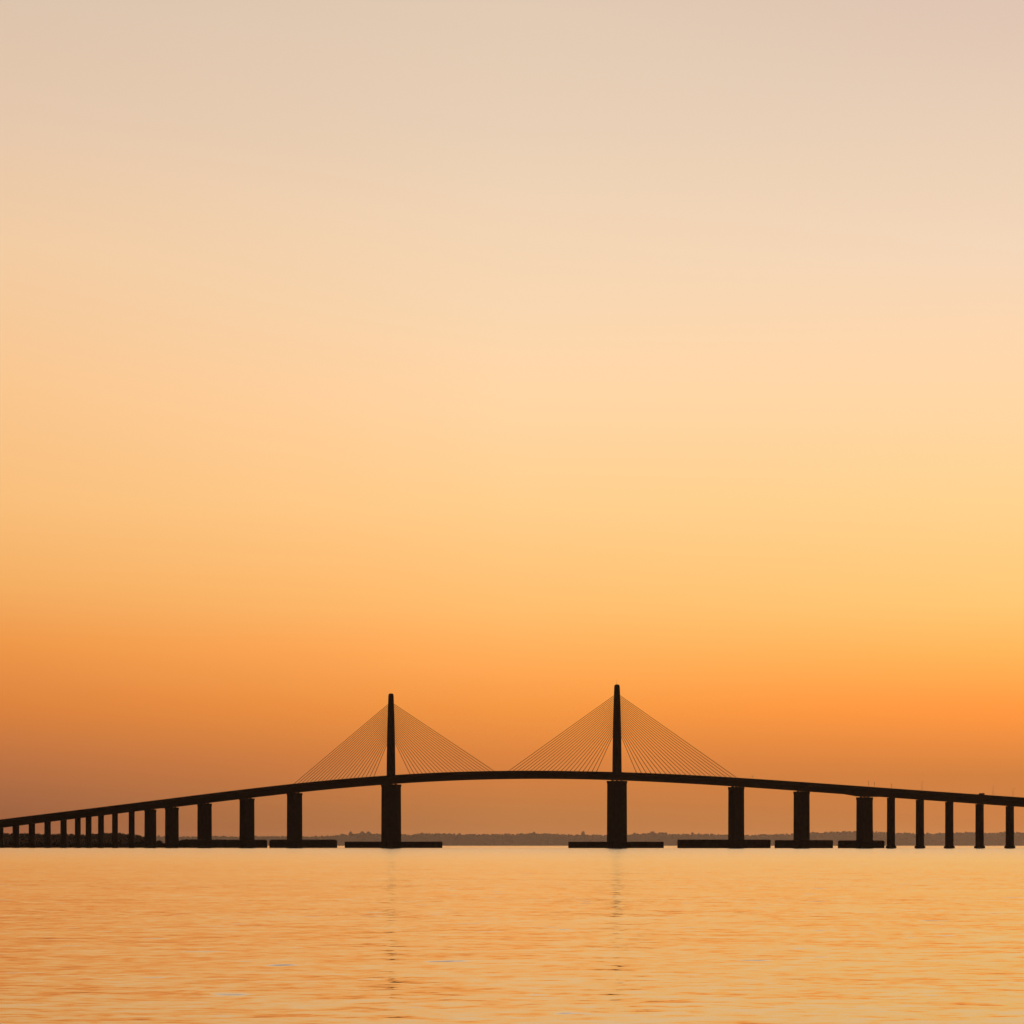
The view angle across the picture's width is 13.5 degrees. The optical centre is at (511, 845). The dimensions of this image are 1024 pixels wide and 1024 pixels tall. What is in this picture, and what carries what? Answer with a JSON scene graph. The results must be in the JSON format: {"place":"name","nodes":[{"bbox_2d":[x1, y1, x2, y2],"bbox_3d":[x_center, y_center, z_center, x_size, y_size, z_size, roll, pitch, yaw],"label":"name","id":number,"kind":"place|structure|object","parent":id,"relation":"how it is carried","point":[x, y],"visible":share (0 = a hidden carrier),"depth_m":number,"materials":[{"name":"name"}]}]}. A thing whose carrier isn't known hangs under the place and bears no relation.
{"place":"outdoors","nodes":[
{"label":"outdoors","id":0,"kind":"place"},
{"bbox_2d":[4,843,180,847],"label":"rocky shore","id":1,"kind":"structure","parent":0,"point":[84,846],"depth_m":3992.64,"materials":[{"name":"black stone"}]},
{"bbox_2d":[4,840,180,845],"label":"shoreline scrub","id":2,"kind":"object","parent":1,"relation":"on","point":[110,844],"visible":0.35,"depth_m":3984.32,"materials":[{"name":"black plant"}]},
{"bbox_2d":[0,846,1023,1023],"bbox_3d":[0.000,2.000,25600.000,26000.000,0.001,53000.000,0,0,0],"label":"water","id":3,"kind":"structure","parent":0,"point":[567,935],"depth_m":96.46,"materials":[{"name":"orange liquid"}]},
{"bbox_2d":[0,680,1023,847],"bbox_3d":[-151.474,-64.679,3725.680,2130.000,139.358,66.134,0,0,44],"label":"cable stayed bridge","id":4,"kind":"structure","parent":3,"relation":"on","point":[390,782],"depth_m":3555.76,"materials":[{"name":"concrete"}]},
{"bbox_2d":[0,0,1023,836],"label":"sky","id":5,"kind":"structure","parent":0,"point":[487,367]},
{"bbox_2d":[156,832,1023,845],"bbox_3d":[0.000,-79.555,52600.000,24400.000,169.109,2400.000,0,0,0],"label":"hills","id":6,"kind":"structure","parent":0,"point":[962,840],"depth_m":51757.95,"materials":[{"name":"soil"}]},
{"bbox_2d":[156,831,1023,844],"bbox_3d":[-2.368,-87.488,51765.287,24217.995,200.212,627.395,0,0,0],"label":"distant forest","id":7,"kind":"object","parent":6,"relation":"on","point":[495,835],"visible":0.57,"depth_m":51942.58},
{"bbox_3d":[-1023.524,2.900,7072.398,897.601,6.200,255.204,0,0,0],"label":"wooded point","id":8,"kind":"structure","parent":0,"visible":0},
{"bbox_2d":[4,833,143,843],"bbox_3d":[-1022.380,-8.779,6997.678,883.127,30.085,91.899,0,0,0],"label":"woodland","id":9,"kind":"object","parent":8,"relation":"on","point":[39,837],"visible":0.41,"depth_m":6970.27,"materials":[{"name":"black plant"}]}
]}

